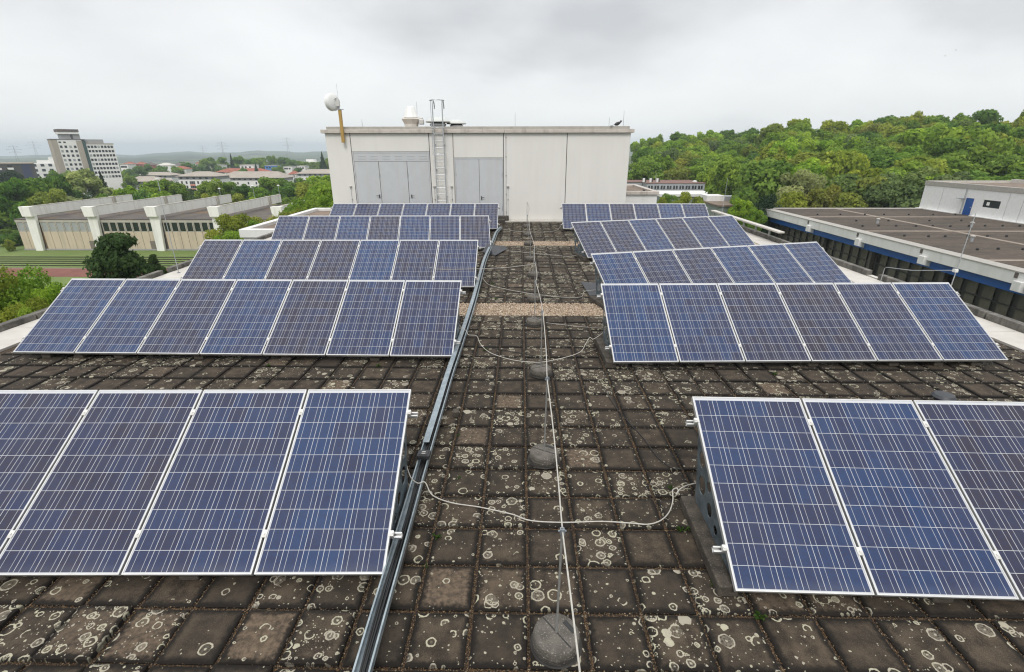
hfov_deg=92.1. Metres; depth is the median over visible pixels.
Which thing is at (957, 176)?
tree
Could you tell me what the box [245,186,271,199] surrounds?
tree
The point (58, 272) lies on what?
running track
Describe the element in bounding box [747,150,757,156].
tree
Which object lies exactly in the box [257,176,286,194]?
tree
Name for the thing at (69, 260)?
grass step
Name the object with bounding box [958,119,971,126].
tree
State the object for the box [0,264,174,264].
grass step
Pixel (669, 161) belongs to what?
tree
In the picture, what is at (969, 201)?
door
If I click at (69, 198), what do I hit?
tree
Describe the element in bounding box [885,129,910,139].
tree
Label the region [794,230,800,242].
window
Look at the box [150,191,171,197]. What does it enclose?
tree
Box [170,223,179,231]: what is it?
window
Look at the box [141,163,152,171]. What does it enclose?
tree
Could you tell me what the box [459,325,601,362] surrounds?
cross cable
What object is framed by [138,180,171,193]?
tree
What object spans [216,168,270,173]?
apartment block
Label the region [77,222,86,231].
window
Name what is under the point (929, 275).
window
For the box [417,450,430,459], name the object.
junction box
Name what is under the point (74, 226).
window
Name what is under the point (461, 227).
solar array
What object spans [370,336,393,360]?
ballast beam
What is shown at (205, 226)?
window
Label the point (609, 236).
solar array
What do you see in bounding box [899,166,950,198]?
tree
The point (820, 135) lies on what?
tree
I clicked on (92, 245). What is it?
door
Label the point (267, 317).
solar array
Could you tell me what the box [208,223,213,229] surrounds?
window
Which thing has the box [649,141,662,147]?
tree
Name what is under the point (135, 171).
tree
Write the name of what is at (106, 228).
window
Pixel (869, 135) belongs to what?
tree
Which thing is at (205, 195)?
tree
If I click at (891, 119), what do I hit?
tree
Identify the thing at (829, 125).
tree
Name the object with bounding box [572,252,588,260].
ballast beam
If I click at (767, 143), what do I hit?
tree
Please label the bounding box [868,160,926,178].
tree
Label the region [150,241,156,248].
door
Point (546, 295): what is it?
cross cable
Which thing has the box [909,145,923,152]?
tree
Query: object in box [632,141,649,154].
tree
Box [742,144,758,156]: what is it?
tree
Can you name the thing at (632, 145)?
tree
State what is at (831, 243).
window
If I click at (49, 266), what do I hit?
grass step
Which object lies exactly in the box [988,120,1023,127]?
tree
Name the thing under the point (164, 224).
window
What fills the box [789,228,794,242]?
window
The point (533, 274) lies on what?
rod stand
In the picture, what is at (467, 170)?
door
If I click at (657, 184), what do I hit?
office block
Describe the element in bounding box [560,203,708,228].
solar array
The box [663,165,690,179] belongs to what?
tree
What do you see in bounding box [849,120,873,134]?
tree
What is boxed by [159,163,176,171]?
house
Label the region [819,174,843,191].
tree
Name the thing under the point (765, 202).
tree
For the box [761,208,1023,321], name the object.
flat roof hall
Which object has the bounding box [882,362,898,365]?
ballast beam
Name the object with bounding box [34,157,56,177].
terraced flats
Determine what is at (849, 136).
tree
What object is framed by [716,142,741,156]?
tree
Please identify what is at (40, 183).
tree
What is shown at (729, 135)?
tree
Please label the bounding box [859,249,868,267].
window
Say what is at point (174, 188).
tree
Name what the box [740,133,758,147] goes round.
tree
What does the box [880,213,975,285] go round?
lightning rod
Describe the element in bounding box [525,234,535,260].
rod stand
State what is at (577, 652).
cable
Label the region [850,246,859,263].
window
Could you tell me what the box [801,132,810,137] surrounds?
tree
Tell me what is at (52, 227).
window
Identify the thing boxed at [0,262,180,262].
grass step
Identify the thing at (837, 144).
tree
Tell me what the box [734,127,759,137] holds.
tree
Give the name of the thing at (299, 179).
tree
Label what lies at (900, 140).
tree
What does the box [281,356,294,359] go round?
ballast beam
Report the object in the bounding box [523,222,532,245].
rod stand
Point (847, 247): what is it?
window
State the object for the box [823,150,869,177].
tree
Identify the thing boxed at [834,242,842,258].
window
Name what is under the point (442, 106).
roof ladder
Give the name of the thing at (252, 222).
tree
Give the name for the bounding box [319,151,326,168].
tree
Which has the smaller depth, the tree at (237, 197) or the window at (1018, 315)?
the window at (1018, 315)
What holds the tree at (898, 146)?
on the ground at (630, 161)
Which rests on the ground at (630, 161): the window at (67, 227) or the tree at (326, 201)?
the tree at (326, 201)
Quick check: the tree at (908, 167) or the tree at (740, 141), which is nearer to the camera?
the tree at (908, 167)
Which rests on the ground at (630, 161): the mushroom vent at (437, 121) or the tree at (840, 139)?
the tree at (840, 139)
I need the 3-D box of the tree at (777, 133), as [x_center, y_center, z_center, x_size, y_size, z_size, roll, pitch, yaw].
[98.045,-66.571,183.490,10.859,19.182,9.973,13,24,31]
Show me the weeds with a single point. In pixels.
(761, 616)
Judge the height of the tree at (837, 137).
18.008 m
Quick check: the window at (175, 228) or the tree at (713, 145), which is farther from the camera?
the tree at (713, 145)
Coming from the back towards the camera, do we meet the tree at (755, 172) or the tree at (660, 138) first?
the tree at (660, 138)
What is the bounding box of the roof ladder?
[429,99,446,202]
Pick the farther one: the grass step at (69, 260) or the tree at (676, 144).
the tree at (676, 144)
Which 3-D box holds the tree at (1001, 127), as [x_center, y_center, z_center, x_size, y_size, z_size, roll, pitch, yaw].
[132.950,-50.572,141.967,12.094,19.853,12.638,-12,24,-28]
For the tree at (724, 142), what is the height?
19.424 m
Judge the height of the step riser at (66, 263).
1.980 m
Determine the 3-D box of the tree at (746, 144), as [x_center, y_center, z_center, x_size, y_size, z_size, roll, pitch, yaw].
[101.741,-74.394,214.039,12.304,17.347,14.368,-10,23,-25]
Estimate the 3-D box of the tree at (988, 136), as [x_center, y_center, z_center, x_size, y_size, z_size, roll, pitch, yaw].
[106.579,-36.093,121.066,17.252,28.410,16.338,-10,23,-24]
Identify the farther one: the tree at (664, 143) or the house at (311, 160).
the house at (311, 160)
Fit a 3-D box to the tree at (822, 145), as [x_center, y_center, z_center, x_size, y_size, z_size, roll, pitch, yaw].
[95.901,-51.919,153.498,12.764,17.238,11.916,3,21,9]
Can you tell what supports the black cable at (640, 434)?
on the paving
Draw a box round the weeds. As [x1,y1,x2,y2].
[265,282,776,620]
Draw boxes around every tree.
[0,169,23,182]
[0,177,28,224]
[0,213,12,226]
[0,227,18,233]
[0,264,34,316]
[0,264,51,311]
[0,295,50,322]
[15,281,66,309]
[15,305,36,317]
[18,186,37,198]
[22,176,58,195]
[25,188,67,215]
[46,170,58,178]
[47,173,82,198]
[61,196,83,210]
[63,168,115,199]
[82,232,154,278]
[96,193,117,197]
[99,170,111,194]
[113,185,136,195]
[121,169,131,178]
[121,175,138,187]
[126,166,147,176]
[132,188,153,199]
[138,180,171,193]
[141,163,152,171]
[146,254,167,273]
[148,165,168,171]
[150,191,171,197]
[159,178,188,200]
[171,166,183,173]
[180,162,193,170]
[191,164,205,171]
[193,178,225,198]
[197,157,221,171]
[201,193,217,197]
[204,213,264,239]
[212,230,243,239]
[216,157,229,167]
[221,181,236,195]
[225,193,244,203]
[230,154,234,167]
[232,155,244,167]
[233,184,251,198]
[236,219,260,233]
[244,159,257,163]
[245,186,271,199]
[252,157,268,168]
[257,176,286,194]
[266,155,277,164]
[266,208,302,221]
[271,165,285,172]
[271,185,296,203]
[275,157,287,166]
[278,196,325,214]
[281,196,296,203]
[283,177,305,187]
[284,182,332,210]
[285,158,296,166]
[292,168,302,171]
[294,181,320,200]
[296,160,309,167]
[305,175,330,184]
[308,162,319,168]
[318,195,333,207]
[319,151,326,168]
[627,154,665,179]
[630,138,649,151]
[631,147,655,162]
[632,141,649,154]
[632,154,666,179]
[647,134,663,146]
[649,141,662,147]
[655,148,678,157]
[656,196,667,202]
[658,138,686,148]
[662,140,682,149]
[662,193,678,202]
[663,155,677,169]
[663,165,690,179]
[664,168,688,179]
[669,131,689,141]
[671,150,685,160]
[671,191,705,215]
[674,158,687,165]
[679,150,703,166]
[683,141,698,147]
[685,165,705,180]
[686,145,709,155]
[687,131,705,144]
[687,142,711,150]
[690,155,716,177]
[692,158,731,177]
[695,164,722,190]
[702,137,716,142]
[702,151,721,160]
[705,130,724,139]
[705,159,742,194]
[707,140,720,151]
[715,139,740,150]
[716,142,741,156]
[716,150,737,161]
[719,129,736,140]
[720,154,749,164]
[727,198,756,224]
[729,159,793,209]
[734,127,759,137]
[734,137,751,143]
[739,193,785,235]
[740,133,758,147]
[740,156,790,187]
[740,207,767,231]
[741,143,757,151]
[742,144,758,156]
[742,153,758,163]
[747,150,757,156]
[754,123,782,146]
[755,141,803,162]
[757,139,767,154]
[761,166,811,205]
[763,140,801,149]
[764,129,793,138]
[767,134,804,142]
[767,136,799,160]
[769,123,784,131]
[773,168,826,205]
[775,191,807,207]
[784,118,814,133]
[786,118,811,128]
[788,130,796,135]
[790,151,834,166]
[792,128,810,136]
[794,157,839,179]
[799,138,818,151]
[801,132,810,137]
[801,149,818,153]
[804,183,840,207]
[809,188,867,207]
[811,129,833,140]
[811,139,834,152]
[818,149,864,166]
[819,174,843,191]
[820,119,848,132]
[822,142,845,151]
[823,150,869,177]
[823,173,883,207]
[827,133,847,140]
[828,146,863,152]
[829,128,847,134]
[833,136,869,143]
[843,133,870,142]
[844,136,873,149]
[844,137,898,152]
[847,167,884,178]
[848,119,866,133]
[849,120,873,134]
[849,174,889,207]
[856,131,884,140]
[860,148,902,168]
[861,122,894,133]
[862,171,921,207]
[864,145,896,156]
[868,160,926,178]
[871,115,893,123]
[877,122,908,137]
[882,116,908,123]
[884,155,951,174]
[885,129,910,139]
[885,152,921,159]
[886,142,905,152]
[892,111,925,124]
[893,120,919,129]
[893,122,947,143]
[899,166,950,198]
[900,144,922,152]
[902,128,937,146]
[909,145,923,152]
[916,171,972,197]
[918,122,936,127]
[918,173,944,181]
[920,136,981,159]
[921,126,999,155]
[923,116,949,124]
[924,115,943,119]
[934,157,979,174]
[938,122,963,130]
[938,145,999,175]
[950,113,977,124]
[950,169,994,179]
[957,134,987,149]
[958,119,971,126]
[959,122,980,131]
[972,108,1003,124]
[972,171,1023,180]
[977,122,1012,133]
[985,153,1023,177]
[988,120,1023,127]
[988,135,1023,154]
[991,136,1023,155]
[997,129,1016,135]
[999,159,1023,174]
[1010,127,1023,140]
[1014,109,1023,121]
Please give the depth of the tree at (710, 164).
167.06 m
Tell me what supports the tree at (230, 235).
on the ground at (630, 161)
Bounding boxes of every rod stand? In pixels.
[523,215,531,236]
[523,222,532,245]
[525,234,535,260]
[525,280,543,327]
[527,249,539,277]
[527,263,541,302]
[528,376,559,469]
[529,310,552,378]
[530,526,581,668]
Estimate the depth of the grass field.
81.13 m
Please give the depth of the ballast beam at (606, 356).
7.89 m
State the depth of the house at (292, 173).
421.48 m
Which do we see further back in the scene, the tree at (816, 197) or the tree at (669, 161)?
the tree at (669, 161)
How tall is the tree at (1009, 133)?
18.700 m
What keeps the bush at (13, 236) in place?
on the lawn at (19, 250)
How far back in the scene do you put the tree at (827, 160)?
112.29 m
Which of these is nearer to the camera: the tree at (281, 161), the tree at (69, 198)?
the tree at (69, 198)
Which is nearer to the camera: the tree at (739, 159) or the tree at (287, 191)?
the tree at (287, 191)
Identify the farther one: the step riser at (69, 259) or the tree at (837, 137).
the tree at (837, 137)
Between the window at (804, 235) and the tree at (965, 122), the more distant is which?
the tree at (965, 122)
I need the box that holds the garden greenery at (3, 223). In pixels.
[0,178,296,231]
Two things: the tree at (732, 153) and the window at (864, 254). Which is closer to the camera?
the window at (864, 254)
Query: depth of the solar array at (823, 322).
7.97 m
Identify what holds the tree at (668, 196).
on the ground at (630, 161)
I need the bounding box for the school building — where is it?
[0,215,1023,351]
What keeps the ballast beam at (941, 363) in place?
on the paving
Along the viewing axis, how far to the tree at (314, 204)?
59.50 m
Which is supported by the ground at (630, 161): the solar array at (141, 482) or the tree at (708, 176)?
the tree at (708, 176)
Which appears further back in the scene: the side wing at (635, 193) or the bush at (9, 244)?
the bush at (9, 244)
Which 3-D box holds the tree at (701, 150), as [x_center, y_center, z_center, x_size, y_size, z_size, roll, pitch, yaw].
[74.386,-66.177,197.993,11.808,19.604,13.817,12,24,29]
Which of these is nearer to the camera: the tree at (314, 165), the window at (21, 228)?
the window at (21, 228)
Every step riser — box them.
[0,256,193,257]
[0,258,189,259]
[0,261,183,261]
[0,263,177,263]
[0,265,171,265]
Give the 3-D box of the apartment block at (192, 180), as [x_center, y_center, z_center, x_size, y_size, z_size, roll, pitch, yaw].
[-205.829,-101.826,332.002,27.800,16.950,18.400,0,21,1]
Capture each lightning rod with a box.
[160,198,179,272]
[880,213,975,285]
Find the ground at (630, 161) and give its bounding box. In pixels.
[91,156,632,197]
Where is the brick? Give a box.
[453,408,458,416]
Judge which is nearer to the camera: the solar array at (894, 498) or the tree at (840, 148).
the solar array at (894, 498)
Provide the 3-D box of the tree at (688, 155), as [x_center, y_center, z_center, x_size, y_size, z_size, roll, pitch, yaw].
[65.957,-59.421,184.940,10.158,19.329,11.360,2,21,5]
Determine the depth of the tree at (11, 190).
120.14 m
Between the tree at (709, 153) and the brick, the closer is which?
the brick
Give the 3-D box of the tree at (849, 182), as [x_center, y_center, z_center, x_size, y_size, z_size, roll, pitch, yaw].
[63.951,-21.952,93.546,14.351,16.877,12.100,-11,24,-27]
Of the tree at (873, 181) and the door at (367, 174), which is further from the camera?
the tree at (873, 181)
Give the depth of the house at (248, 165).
472.61 m
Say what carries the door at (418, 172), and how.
in the plant room at (545, 172)
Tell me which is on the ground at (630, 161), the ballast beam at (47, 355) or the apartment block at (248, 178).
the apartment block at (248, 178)
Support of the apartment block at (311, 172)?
on the ground at (630, 161)
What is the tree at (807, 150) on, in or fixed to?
on the ground at (630, 161)
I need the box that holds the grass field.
[1,277,87,292]
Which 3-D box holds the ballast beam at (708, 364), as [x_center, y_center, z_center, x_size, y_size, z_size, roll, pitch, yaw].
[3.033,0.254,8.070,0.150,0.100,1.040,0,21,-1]
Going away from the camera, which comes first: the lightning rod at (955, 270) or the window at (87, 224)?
the lightning rod at (955, 270)
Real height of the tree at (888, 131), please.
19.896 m
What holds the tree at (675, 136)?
on the ground at (630, 161)
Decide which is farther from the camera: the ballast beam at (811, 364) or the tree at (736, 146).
the tree at (736, 146)
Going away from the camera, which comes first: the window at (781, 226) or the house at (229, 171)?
the window at (781, 226)
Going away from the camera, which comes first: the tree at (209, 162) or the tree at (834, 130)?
the tree at (834, 130)
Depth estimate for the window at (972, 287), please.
40.35 m
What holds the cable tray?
on the paving
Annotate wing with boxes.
[239,208,330,239]
[625,184,658,211]
[657,191,707,203]
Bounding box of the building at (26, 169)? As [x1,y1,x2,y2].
[0,162,37,178]
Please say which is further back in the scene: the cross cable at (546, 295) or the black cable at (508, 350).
the cross cable at (546, 295)
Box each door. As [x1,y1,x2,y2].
[89,241,95,248]
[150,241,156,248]
[354,162,381,215]
[379,162,409,211]
[407,162,430,211]
[455,159,479,212]
[479,159,502,215]
[962,198,973,214]
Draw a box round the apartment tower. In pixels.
[47,129,123,195]
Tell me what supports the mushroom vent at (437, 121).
on the plant room at (545, 172)
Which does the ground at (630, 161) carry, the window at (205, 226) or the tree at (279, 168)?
the tree at (279, 168)
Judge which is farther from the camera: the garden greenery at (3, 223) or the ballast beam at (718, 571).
the garden greenery at (3, 223)
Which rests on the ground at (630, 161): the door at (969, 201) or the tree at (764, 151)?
the tree at (764, 151)
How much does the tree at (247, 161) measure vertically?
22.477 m
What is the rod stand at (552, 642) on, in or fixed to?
on the paving
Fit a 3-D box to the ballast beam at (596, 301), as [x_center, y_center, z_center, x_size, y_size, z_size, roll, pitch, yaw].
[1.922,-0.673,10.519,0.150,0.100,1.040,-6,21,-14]
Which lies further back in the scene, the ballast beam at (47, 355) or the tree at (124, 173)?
the tree at (124, 173)
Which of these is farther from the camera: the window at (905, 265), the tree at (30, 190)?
the tree at (30, 190)
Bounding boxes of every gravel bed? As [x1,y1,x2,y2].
[339,303,665,316]
[495,242,757,245]
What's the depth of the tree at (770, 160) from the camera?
105.41 m
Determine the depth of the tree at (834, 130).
188.26 m
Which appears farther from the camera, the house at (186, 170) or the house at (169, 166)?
the house at (169, 166)
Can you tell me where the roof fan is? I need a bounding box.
[402,106,423,126]
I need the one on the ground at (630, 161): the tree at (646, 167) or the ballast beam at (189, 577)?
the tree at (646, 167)
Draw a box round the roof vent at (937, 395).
[931,390,956,400]
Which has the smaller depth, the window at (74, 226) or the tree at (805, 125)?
the window at (74, 226)
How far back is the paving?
4.09 m
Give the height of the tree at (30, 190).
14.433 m
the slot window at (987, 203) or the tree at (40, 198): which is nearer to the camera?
the slot window at (987, 203)
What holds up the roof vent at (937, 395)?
on the paving
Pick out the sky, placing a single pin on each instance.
(140, 77)
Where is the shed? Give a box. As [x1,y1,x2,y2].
[694,194,755,215]
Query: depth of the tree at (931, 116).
182.43 m
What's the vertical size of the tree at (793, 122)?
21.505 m
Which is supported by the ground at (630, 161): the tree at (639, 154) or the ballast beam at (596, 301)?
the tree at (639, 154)
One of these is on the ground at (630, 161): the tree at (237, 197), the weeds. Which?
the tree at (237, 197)
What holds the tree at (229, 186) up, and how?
on the ground at (630, 161)
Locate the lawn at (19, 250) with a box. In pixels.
[0,239,197,256]
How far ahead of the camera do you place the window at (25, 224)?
98.93 m
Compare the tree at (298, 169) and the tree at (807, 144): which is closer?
the tree at (807, 144)
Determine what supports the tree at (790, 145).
on the ground at (630, 161)
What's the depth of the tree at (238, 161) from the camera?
531.45 m
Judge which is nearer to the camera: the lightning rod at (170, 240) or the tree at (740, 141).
the lightning rod at (170, 240)
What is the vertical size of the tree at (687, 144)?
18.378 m
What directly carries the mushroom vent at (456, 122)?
on the plant room at (545, 172)
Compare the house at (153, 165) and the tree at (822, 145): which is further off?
the house at (153, 165)
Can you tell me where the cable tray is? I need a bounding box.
[352,227,501,671]
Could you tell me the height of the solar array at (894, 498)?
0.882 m
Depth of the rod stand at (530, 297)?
10.85 m
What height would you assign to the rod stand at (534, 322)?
0.870 m
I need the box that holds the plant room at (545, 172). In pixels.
[320,126,634,221]
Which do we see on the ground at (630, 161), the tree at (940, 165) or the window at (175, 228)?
the tree at (940, 165)
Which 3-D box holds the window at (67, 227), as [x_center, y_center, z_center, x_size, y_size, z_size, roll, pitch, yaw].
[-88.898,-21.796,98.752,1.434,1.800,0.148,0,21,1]
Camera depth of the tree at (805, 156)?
119.37 m
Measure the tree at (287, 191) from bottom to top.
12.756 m
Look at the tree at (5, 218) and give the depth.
124.14 m
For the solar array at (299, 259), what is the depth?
12.20 m
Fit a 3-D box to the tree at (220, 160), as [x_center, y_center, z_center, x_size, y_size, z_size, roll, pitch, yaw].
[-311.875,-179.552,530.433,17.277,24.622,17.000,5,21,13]
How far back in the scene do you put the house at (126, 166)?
425.87 m
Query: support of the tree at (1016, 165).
on the ground at (630, 161)
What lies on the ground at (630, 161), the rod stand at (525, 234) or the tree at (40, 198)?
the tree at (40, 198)
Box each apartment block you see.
[119,176,171,190]
[139,172,181,182]
[178,171,230,190]
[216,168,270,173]
[228,171,294,187]
[295,169,329,179]
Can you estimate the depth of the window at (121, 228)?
98.60 m
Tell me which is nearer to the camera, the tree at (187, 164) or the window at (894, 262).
the window at (894, 262)
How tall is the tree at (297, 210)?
17.550 m
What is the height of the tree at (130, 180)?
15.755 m
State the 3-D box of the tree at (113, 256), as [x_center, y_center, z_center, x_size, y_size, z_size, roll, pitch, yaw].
[-29.440,0.342,39.707,11.009,17.411,12.367,-12,24,-28]
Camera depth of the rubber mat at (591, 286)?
11.88 m
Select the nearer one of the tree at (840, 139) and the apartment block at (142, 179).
the tree at (840, 139)
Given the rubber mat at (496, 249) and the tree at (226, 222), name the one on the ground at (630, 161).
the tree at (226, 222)
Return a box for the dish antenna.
[324,84,344,142]
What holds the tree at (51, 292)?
on the ground at (630, 161)
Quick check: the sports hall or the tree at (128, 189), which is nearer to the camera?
the sports hall
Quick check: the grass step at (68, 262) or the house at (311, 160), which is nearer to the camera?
the grass step at (68, 262)
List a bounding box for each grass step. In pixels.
[0,257,192,258]
[0,259,186,260]
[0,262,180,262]
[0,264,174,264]
[0,266,168,267]
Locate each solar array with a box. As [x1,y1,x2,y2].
[0,389,417,575]
[13,278,465,356]
[180,240,480,287]
[271,215,492,247]
[329,203,499,228]
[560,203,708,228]
[570,215,754,257]
[589,242,851,303]
[597,282,1007,362]
[685,396,1023,600]
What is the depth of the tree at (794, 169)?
94.54 m
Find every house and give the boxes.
[119,164,135,170]
[148,162,158,167]
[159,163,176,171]
[178,166,192,174]
[212,164,226,171]
[223,169,237,173]
[240,164,258,167]
[264,165,280,170]
[283,166,295,173]
[289,171,297,179]
[297,165,308,170]
[302,159,316,167]
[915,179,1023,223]
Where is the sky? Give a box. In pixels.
[0,0,1023,155]
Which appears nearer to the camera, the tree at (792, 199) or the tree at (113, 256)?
the tree at (113, 256)
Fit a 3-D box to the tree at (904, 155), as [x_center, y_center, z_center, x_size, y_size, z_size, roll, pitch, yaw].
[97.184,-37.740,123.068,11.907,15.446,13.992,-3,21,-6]
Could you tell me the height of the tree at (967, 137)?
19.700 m
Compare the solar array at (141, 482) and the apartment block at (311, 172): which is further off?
the apartment block at (311, 172)
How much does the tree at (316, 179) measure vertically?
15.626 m
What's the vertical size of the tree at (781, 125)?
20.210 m
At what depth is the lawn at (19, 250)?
97.94 m
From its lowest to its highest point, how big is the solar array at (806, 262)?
0.882 m
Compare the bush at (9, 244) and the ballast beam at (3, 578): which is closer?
the ballast beam at (3, 578)
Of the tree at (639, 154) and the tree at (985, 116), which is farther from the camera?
the tree at (639, 154)
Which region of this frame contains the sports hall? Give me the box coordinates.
[13,194,304,250]
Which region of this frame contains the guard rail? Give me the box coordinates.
[711,210,784,235]
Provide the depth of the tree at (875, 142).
132.47 m
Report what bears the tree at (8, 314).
on the ground at (630, 161)
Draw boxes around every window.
[16,222,25,231]
[23,222,29,231]
[40,222,49,231]
[47,222,57,231]
[55,222,64,231]
[62,222,72,231]
[70,222,79,231]
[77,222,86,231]
[85,222,90,231]
[101,222,110,231]
[109,222,118,231]
[116,223,125,231]
[124,223,133,231]
[131,223,140,231]
[139,223,148,231]
[146,223,152,231]
[163,223,171,231]
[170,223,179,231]
[178,223,186,231]
[186,223,194,231]
[193,223,201,231]
[201,223,209,231]
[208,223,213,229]
[773,223,778,236]
[778,225,783,238]
[783,226,789,240]
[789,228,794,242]
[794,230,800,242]
[801,231,806,241]
[808,233,813,241]
[814,235,820,243]
[827,239,834,255]
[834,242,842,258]
[842,244,850,260]
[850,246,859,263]
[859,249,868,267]
[872,253,877,274]
[876,254,888,276]
[887,257,898,277]
[898,261,910,280]
[909,264,922,281]
[923,268,934,281]
[952,276,963,294]
[963,280,979,304]
[978,285,995,309]
[982,200,1000,208]
[994,290,1014,315]
[1012,295,1023,321]
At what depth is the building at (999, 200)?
65.28 m
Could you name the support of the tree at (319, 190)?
on the ground at (630, 161)
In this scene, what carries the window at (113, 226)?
in the sports hall
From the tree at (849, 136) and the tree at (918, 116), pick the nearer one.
the tree at (849, 136)
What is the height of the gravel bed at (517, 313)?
0.048 m
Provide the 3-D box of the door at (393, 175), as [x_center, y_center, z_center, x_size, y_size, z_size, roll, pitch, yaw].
[-5.360,-6.658,22.630,1.260,2.525,0.048,0,21,1]
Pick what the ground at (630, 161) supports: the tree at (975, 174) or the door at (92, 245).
the tree at (975, 174)
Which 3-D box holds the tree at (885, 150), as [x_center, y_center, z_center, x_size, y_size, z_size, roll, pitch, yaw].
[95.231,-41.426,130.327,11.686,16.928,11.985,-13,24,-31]
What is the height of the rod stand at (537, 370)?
1.000 m
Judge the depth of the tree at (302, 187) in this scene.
132.52 m
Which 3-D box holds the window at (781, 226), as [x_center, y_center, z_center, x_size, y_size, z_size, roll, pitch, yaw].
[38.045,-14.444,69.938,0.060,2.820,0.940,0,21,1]
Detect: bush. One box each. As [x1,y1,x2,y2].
[0,231,23,245]
[1,239,16,250]
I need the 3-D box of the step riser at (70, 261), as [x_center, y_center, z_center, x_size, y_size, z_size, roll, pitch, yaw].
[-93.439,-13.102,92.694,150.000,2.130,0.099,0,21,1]
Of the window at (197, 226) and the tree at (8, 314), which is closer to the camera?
the tree at (8, 314)
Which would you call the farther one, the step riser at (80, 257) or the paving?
the step riser at (80, 257)
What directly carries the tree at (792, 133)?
on the ground at (630, 161)
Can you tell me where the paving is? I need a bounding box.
[0,222,1023,671]
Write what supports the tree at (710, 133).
on the ground at (630, 161)
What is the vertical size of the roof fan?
1.190 m
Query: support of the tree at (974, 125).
on the ground at (630, 161)
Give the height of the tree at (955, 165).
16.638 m
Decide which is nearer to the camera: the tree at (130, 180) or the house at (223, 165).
the tree at (130, 180)
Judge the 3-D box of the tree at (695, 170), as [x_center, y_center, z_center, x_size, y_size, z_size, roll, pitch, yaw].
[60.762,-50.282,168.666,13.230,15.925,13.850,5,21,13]
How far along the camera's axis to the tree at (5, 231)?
120.10 m
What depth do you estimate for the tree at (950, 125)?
146.21 m
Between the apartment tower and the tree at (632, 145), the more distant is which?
the apartment tower
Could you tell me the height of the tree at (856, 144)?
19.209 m
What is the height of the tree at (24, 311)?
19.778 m
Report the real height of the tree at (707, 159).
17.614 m
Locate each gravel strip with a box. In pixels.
[398,302,666,315]
[494,241,578,245]
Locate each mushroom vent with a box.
[425,117,449,125]
[447,119,465,125]
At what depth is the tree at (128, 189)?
138.68 m
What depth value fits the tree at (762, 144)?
171.85 m
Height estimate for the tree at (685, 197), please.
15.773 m
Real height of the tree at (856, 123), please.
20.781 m
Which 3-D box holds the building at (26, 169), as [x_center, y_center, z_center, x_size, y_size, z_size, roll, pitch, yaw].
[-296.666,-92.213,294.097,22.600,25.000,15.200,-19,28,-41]
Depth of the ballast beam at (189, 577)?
3.85 m
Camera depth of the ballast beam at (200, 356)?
7.90 m
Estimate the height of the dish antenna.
2.330 m
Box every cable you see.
[407,467,695,524]
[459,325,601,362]
[478,346,536,355]
[483,279,599,297]
[527,203,580,671]
[602,386,682,469]
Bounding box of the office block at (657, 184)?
[627,178,705,190]
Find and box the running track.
[0,268,166,276]
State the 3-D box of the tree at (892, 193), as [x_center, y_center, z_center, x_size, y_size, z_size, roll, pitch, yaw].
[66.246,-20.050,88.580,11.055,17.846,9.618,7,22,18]
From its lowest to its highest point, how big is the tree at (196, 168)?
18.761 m
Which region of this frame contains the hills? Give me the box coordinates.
[0,150,632,167]
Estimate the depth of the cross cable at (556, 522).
4.55 m
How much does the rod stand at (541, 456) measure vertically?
1.000 m
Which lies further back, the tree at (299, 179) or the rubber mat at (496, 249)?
the tree at (299, 179)
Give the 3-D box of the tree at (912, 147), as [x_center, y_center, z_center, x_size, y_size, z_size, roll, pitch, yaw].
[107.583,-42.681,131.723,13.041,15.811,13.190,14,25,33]
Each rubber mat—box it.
[482,244,507,255]
[581,282,599,295]
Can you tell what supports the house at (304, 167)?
on the ground at (630, 161)
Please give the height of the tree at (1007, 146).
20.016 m
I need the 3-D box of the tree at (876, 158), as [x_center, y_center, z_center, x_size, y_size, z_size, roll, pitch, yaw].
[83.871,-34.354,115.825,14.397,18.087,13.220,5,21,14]
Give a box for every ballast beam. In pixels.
[0,576,10,580]
[41,354,58,357]
[74,353,91,357]
[114,354,130,358]
[179,576,200,579]
[193,355,208,358]
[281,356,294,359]
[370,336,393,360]
[380,486,421,579]
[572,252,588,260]
[589,296,602,308]
[595,338,615,367]
[680,496,737,596]
[702,363,714,366]
[803,362,818,366]
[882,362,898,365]
[927,361,943,365]
[929,598,953,602]
[961,361,980,365]
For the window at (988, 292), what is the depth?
38.89 m
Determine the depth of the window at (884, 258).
50.19 m
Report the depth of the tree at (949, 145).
112.10 m
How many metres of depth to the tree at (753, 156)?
166.04 m
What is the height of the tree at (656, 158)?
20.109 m

